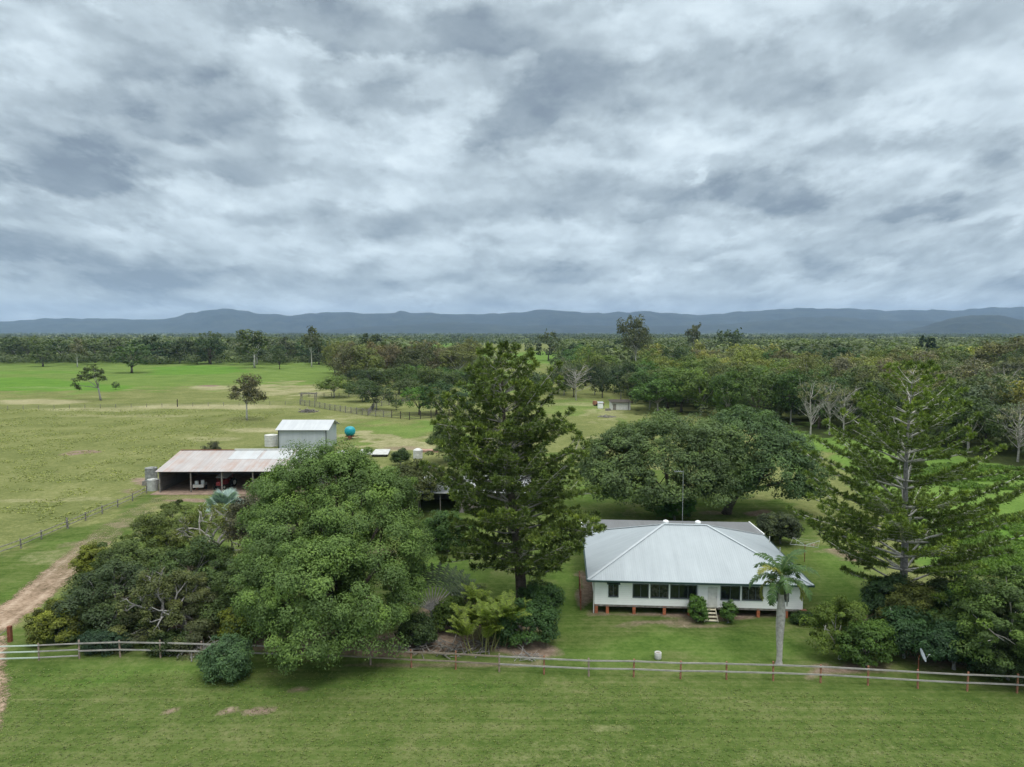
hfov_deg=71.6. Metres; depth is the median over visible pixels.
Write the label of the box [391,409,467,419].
stockyard fence
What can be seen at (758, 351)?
dense tree
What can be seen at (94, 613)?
garden tree
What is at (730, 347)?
dense tree
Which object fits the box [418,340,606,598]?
hoop pine
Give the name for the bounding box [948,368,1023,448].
dense tree
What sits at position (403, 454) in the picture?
yard shrub
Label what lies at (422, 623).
dark shrub
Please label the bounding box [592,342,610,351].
dense tree
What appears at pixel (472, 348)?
gum tree
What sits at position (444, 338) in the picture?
plain woodland
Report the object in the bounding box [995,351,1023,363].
gum tree
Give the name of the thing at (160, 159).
sky
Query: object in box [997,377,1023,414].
tree
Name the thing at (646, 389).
tree
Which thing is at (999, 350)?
tree
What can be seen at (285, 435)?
sliding door
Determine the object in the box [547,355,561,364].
dense tree
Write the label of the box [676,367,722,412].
tree
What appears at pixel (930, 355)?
gum tree
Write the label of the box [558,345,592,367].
dense tree
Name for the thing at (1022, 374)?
dense tree
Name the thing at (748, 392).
dense tree
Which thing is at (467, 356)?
gum tree
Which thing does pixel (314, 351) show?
dense tree
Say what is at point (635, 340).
gum tree
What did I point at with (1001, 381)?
gum tree
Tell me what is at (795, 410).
dense tree
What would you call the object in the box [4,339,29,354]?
gum tree
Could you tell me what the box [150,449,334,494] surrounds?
machinery shed
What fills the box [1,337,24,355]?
dense tree
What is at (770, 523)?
round bush
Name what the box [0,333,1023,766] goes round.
ground
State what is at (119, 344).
dense tree
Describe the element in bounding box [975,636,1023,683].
bush
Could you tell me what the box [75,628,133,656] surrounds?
dark shrub
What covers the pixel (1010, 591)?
garden tree
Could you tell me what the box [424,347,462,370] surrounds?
gum tree
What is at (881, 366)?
gum tree
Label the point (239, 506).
garden tree
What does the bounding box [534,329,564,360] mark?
dense tree
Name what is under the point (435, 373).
tree
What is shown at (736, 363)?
gum tree
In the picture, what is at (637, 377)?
tree
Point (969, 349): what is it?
dense tree
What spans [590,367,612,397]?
dense tree
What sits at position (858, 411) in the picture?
tree
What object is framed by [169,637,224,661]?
twig heap
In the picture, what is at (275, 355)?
dense tree
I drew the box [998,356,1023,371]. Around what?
dense tree
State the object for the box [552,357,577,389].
dense tree
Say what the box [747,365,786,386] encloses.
dense tree
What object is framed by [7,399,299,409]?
wire fence
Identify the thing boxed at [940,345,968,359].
gum tree
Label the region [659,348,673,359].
gum tree
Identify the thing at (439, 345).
dense tree
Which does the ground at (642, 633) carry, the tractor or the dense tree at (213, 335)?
the dense tree at (213, 335)
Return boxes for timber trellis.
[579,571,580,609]
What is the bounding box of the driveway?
[0,635,9,721]
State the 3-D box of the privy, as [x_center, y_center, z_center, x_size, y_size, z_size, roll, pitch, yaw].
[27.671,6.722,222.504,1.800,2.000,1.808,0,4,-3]
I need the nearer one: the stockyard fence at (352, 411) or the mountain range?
the stockyard fence at (352, 411)
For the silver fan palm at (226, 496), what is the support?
on the ground at (642, 633)
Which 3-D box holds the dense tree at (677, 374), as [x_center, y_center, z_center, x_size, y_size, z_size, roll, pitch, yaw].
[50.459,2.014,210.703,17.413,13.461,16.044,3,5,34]
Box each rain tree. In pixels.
[574,407,756,516]
[688,404,835,514]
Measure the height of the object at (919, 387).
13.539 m
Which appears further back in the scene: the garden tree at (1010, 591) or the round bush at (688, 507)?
the round bush at (688, 507)
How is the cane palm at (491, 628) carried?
on the ground at (642, 633)
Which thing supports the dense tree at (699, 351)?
on the ground at (642, 633)
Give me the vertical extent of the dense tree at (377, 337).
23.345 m
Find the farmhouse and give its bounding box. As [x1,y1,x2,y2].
[581,470,814,621]
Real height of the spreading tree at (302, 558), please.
15.905 m
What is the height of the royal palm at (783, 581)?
8.444 m
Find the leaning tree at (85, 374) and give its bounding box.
[70,364,107,400]
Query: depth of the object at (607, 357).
323.79 m
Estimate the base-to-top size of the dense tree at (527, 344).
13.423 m
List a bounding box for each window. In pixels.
[608,585,618,596]
[632,583,648,597]
[650,584,668,598]
[670,584,696,598]
[720,586,739,600]
[742,586,762,600]
[776,587,788,601]
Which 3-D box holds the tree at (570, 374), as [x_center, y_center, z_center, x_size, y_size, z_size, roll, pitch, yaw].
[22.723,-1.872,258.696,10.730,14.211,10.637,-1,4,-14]
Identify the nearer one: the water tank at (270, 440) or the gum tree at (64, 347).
the water tank at (270, 440)
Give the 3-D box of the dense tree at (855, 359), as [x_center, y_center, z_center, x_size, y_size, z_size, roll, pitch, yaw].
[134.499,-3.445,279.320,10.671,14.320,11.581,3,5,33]
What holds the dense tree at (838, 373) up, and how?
on the ground at (642, 633)
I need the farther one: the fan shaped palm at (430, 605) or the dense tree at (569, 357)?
the dense tree at (569, 357)
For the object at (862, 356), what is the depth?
285.06 m
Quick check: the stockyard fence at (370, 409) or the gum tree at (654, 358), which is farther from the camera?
the gum tree at (654, 358)
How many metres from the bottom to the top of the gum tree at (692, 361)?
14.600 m
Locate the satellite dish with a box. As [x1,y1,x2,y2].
[918,648,929,668]
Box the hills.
[268,316,1023,333]
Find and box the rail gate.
[0,643,78,660]
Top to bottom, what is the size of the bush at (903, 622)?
4.148 m
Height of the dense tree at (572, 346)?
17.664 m
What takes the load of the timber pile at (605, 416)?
on the ground at (642, 633)
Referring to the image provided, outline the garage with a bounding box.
[413,475,530,512]
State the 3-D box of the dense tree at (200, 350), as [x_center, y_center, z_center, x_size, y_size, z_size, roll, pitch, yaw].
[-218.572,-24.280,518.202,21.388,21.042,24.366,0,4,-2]
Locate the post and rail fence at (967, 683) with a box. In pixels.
[78,640,1023,692]
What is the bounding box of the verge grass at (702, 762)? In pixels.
[0,668,1023,766]
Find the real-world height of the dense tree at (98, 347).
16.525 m
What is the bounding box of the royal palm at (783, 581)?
[749,549,819,663]
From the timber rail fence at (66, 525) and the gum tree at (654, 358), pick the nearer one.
the timber rail fence at (66, 525)
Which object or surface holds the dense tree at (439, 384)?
on the ground at (642, 633)
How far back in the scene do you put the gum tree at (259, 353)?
514.96 m
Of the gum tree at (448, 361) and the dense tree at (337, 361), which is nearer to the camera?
the dense tree at (337, 361)
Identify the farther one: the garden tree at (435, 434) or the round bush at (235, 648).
the garden tree at (435, 434)
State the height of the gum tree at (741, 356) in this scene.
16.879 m
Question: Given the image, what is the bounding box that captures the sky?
[0,0,1023,321]
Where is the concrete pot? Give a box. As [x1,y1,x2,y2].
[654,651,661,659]
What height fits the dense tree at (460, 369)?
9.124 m
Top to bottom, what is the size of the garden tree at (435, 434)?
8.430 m
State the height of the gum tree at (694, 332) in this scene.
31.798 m
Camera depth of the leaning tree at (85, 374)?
246.77 m
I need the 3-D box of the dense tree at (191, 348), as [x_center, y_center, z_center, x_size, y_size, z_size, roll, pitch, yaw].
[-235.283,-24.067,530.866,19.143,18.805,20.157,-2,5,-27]
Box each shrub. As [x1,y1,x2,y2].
[22,596,83,644]
[67,540,107,575]
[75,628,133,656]
[141,628,194,657]
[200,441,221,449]
[217,607,255,640]
[389,447,411,463]
[393,610,438,645]
[419,509,472,551]
[429,593,473,631]
[453,583,486,608]
[491,597,561,647]
[514,578,565,613]
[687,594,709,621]
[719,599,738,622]
[789,609,814,624]
[799,594,869,659]
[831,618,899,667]
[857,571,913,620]
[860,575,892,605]
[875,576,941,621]
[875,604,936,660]
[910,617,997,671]
[924,586,1004,639]
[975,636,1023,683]
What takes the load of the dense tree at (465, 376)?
on the ground at (642, 633)
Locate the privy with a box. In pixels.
[598,401,602,407]
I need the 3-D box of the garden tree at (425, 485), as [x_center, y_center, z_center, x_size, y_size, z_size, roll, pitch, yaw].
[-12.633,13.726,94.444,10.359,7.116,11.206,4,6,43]
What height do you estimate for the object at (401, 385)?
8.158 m
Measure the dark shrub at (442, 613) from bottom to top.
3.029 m
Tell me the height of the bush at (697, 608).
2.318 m
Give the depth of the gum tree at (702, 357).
269.94 m
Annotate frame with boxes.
[299,393,317,401]
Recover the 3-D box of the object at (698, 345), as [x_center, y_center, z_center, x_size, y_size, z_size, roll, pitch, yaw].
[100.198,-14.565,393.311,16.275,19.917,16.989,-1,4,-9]
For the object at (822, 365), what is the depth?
246.85 m
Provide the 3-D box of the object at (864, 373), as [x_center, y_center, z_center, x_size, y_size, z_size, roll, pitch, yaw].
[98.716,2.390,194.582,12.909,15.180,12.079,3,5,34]
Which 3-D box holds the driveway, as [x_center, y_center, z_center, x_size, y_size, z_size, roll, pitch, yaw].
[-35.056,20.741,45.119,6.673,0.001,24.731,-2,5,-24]
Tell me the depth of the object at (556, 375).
264.95 m
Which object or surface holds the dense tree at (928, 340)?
on the ground at (642, 633)
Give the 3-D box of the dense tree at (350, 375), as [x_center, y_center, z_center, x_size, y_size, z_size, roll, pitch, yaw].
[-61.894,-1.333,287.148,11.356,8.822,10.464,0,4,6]
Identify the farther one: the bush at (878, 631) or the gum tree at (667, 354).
the gum tree at (667, 354)
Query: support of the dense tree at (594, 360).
on the ground at (642, 633)
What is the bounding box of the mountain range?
[0,307,1023,332]
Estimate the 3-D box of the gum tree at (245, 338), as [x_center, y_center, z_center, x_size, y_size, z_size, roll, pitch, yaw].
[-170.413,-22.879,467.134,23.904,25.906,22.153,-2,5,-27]
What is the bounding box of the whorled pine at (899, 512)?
[785,358,1023,601]
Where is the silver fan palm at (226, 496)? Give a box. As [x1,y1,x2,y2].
[203,488,243,523]
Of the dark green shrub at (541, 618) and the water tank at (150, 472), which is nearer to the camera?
the dark green shrub at (541, 618)
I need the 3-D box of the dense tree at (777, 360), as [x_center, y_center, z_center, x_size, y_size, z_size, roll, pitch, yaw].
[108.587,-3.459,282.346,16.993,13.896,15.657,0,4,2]
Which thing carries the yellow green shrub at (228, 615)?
on the ground at (642, 633)
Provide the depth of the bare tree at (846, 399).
161.45 m
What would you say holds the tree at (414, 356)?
on the ground at (642, 633)
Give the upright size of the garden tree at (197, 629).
6.523 m
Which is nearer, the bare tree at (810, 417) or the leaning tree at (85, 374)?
the bare tree at (810, 417)
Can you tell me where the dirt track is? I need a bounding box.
[0,550,78,631]
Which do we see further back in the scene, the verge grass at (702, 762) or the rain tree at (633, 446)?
the rain tree at (633, 446)
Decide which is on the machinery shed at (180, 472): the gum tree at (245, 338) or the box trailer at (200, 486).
the box trailer at (200, 486)
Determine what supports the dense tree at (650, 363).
on the ground at (642, 633)
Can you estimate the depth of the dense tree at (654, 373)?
220.05 m
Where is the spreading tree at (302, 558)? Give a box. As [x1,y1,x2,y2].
[227,436,437,675]
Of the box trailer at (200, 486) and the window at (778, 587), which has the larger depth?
the box trailer at (200, 486)
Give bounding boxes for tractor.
[213,472,236,489]
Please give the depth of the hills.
8187.56 m
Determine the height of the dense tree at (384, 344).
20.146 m
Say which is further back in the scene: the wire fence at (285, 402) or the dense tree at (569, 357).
the dense tree at (569, 357)
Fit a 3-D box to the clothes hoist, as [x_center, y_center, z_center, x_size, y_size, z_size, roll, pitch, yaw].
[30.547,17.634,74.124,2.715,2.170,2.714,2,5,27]
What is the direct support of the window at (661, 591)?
in the farmhouse
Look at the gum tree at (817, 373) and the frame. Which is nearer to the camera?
the gum tree at (817, 373)
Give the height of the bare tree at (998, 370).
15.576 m
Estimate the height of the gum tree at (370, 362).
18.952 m
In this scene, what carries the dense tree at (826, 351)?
on the ground at (642, 633)
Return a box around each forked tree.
[111,564,205,638]
[168,501,248,568]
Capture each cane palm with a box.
[446,602,506,654]
[449,582,531,647]
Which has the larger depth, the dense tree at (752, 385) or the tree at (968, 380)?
the dense tree at (752, 385)
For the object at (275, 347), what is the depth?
539.69 m
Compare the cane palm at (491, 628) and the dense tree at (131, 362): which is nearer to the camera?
the cane palm at (491, 628)
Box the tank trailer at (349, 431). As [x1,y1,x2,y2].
[344,426,356,438]
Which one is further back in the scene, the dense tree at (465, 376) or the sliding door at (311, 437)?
the dense tree at (465, 376)
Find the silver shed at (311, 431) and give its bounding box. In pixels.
[275,420,339,448]
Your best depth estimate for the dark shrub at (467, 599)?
60.72 m
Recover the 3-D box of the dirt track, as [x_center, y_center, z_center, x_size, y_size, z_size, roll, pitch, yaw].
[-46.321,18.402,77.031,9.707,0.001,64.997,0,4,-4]
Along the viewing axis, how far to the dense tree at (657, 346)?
397.88 m
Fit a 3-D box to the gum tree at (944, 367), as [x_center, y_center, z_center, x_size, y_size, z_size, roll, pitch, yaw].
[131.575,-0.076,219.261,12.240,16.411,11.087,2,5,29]
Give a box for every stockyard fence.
[300,400,391,416]
[301,392,425,398]
[368,399,409,414]
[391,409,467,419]
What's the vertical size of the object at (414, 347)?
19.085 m
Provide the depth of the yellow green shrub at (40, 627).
54.04 m
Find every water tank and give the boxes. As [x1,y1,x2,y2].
[142,466,158,485]
[147,478,158,490]
[264,434,277,446]
[413,448,422,458]
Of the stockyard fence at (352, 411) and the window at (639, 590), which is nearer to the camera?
the window at (639, 590)
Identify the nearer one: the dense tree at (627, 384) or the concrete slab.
the concrete slab
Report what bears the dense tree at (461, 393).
on the ground at (642, 633)
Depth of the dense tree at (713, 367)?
208.38 m
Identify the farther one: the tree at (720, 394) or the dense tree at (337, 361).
the dense tree at (337, 361)
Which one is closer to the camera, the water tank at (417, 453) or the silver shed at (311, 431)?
the water tank at (417, 453)
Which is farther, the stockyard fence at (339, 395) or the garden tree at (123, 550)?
the stockyard fence at (339, 395)
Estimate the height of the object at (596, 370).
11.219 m
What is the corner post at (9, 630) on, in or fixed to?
on the ground at (642, 633)
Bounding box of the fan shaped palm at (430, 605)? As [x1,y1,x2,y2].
[385,562,479,630]
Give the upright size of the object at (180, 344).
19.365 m
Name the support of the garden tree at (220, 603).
on the ground at (642, 633)
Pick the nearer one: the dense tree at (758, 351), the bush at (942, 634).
the bush at (942, 634)
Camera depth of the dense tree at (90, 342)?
583.18 m
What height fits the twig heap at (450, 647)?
1.043 m
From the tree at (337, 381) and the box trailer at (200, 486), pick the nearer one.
the box trailer at (200, 486)
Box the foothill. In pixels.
[897,315,1023,333]
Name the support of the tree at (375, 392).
on the ground at (642, 633)
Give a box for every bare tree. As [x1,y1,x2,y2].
[557,364,595,399]
[794,373,830,440]
[814,380,848,434]
[826,387,862,436]
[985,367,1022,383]
[992,402,1023,461]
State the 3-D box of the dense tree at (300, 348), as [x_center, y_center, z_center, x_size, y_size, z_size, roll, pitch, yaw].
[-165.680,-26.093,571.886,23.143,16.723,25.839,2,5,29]
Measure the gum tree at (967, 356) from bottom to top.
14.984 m
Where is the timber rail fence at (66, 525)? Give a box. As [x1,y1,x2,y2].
[0,486,146,551]
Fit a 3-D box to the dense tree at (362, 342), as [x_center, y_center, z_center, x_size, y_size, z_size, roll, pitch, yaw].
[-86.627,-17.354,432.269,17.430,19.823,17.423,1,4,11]
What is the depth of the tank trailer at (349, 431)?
158.09 m
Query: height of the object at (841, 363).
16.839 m
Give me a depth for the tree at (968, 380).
152.58 m
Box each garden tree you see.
[43,558,173,640]
[62,534,186,600]
[108,569,222,660]
[121,499,214,558]
[127,535,240,617]
[193,550,293,637]
[218,495,299,548]
[393,458,460,511]
[425,419,465,461]
[883,572,1023,665]
[916,565,1023,668]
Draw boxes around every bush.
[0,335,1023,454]
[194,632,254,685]
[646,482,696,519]
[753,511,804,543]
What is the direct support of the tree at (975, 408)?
on the ground at (642, 633)
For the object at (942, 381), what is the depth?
185.80 m
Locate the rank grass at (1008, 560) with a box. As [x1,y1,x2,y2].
[901,461,1023,575]
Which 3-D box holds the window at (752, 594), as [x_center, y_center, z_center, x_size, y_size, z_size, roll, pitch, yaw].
[20.145,17.616,59.621,1.730,1.230,0.160,0,4,4]
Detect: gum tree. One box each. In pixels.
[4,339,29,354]
[46,341,72,361]
[67,338,89,366]
[227,373,268,419]
[234,329,270,367]
[243,343,267,364]
[271,336,295,354]
[301,325,322,366]
[324,348,340,371]
[333,340,360,366]
[346,344,385,370]
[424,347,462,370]
[432,348,467,369]
[438,344,477,370]
[458,336,483,363]
[466,354,499,369]
[616,314,653,360]
[646,356,668,366]
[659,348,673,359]
[682,359,702,367]
[684,322,700,345]
[694,350,717,359]
[694,353,714,363]
[707,359,746,379]
[729,349,759,366]
[738,362,759,376]
[778,353,819,413]
[792,351,821,361]
[799,367,820,389]
[864,356,893,363]
[875,356,905,380]
[878,345,914,358]
[885,346,915,363]
[897,373,917,394]
[901,350,939,368]
[921,357,957,373]
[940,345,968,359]
[940,359,963,364]
[944,353,974,361]
[944,356,994,384]
[979,374,1020,398]
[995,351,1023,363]
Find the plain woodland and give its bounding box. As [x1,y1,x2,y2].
[0,332,1023,346]
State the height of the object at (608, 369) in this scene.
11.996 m
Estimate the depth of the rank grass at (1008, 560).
85.11 m
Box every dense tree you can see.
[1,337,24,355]
[13,336,46,361]
[25,338,61,366]
[74,338,101,351]
[82,342,111,362]
[101,338,126,353]
[110,342,154,372]
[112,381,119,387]
[123,339,153,354]
[143,343,174,363]
[183,340,208,363]
[194,331,221,362]
[195,336,229,363]
[271,348,285,368]
[273,340,298,355]
[293,342,316,357]
[303,336,326,363]
[321,340,348,372]
[328,342,366,382]
[345,369,370,383]
[356,339,376,347]
[359,333,385,345]
[381,339,402,353]
[381,363,418,393]
[386,345,411,363]
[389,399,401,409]
[394,364,427,382]
[400,386,435,414]
[409,339,438,356]
[411,380,455,414]
[418,342,443,365]
[435,382,477,409]
[459,367,471,383]
[462,370,477,384]
[524,341,533,349]
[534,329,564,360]
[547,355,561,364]
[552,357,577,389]
[558,341,593,355]
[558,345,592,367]
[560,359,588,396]
[563,353,589,380]
[566,343,604,385]
[585,344,606,368]
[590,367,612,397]
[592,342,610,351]
[609,337,630,354]
[617,372,646,402]
[620,361,657,379]
[629,359,659,400]
[631,349,660,364]
[637,343,665,356]
[646,364,674,402]
[652,367,691,407]
[654,368,710,411]
[660,368,689,405]
[690,348,726,357]
[696,363,756,412]
[713,327,748,350]
[725,342,756,354]
[731,365,786,411]
[743,344,766,359]
[747,358,780,366]
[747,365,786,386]
[750,373,793,410]
[771,357,799,362]
[782,376,848,423]
[787,367,850,428]
[810,346,831,355]
[818,347,840,361]
[820,372,862,425]
[833,363,868,377]
[844,356,863,366]
[847,367,907,429]
[864,345,895,359]
[866,355,903,371]
[914,335,939,350]
[917,345,969,364]
[946,344,992,362]
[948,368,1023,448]
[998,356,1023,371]
[998,369,1023,383]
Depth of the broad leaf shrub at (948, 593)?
52.87 m
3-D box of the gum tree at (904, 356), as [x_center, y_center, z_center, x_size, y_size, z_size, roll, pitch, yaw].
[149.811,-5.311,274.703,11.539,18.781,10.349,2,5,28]
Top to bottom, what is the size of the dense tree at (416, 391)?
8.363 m
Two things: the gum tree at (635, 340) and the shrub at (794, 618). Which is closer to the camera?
the shrub at (794, 618)
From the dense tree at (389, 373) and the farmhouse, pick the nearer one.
the farmhouse
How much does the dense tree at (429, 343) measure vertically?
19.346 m
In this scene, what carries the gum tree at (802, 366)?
on the ground at (642, 633)
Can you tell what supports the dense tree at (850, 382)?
on the ground at (642, 633)
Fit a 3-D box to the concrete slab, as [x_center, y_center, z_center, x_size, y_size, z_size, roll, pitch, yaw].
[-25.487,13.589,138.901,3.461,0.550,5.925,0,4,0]
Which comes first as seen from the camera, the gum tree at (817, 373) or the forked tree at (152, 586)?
the forked tree at (152, 586)
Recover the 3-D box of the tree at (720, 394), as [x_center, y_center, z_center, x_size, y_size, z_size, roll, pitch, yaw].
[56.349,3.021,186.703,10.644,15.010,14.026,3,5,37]
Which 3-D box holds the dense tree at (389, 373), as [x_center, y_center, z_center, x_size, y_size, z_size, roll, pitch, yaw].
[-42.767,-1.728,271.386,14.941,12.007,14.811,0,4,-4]
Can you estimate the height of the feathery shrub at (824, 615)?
4.840 m
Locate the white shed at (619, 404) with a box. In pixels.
[608,399,630,409]
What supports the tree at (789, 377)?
on the ground at (642, 633)
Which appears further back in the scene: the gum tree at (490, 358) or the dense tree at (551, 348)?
the dense tree at (551, 348)
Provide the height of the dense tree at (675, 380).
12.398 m
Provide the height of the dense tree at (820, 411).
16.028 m
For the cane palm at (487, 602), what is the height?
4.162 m
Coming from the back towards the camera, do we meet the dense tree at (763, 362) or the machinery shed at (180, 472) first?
the dense tree at (763, 362)
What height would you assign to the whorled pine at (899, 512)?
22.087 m
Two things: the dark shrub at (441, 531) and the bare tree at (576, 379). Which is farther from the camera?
the bare tree at (576, 379)
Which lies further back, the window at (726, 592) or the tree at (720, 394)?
the tree at (720, 394)
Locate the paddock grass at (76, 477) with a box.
[0,409,280,528]
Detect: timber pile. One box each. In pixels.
[298,407,317,412]
[597,414,615,417]
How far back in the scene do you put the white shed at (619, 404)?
217.28 m
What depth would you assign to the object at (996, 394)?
155.38 m
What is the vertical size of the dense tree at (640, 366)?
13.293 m
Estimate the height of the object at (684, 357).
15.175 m
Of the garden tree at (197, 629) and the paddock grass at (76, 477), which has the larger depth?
the paddock grass at (76, 477)
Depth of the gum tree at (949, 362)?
265.63 m
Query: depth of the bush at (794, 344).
524.25 m
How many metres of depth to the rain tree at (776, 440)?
89.97 m
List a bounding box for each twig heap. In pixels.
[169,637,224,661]
[392,631,500,659]
[511,645,543,660]
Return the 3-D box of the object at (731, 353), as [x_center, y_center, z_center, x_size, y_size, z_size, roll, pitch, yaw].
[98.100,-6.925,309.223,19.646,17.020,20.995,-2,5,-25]
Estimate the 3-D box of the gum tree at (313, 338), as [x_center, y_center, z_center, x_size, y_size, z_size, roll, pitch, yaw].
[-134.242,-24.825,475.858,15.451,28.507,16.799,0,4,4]
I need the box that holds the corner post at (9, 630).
[0,625,12,641]
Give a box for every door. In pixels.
[281,431,301,448]
[303,431,323,448]
[698,585,718,607]
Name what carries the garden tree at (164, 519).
on the ground at (642, 633)
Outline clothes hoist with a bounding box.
[792,537,819,561]
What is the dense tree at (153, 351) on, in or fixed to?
on the ground at (642, 633)
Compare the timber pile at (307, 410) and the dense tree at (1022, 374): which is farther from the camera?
the timber pile at (307, 410)
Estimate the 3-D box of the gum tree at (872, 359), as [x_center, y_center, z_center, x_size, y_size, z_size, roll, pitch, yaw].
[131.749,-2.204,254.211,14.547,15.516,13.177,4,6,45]
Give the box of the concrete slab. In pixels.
[371,449,389,456]
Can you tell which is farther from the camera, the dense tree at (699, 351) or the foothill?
the foothill
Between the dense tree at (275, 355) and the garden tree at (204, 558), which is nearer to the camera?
the garden tree at (204, 558)
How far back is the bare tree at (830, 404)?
164.27 m
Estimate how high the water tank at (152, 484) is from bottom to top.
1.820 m
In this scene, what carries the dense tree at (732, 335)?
on the ground at (642, 633)
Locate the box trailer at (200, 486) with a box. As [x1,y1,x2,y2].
[193,482,207,489]
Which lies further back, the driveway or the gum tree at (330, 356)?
the gum tree at (330, 356)
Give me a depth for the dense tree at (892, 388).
173.52 m
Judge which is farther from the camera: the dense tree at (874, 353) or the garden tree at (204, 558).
the dense tree at (874, 353)
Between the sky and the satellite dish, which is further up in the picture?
the sky
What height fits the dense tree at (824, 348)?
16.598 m
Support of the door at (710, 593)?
in the farmhouse
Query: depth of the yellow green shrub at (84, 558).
67.97 m
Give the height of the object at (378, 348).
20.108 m
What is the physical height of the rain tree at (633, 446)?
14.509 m
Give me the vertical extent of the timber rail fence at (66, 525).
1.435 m

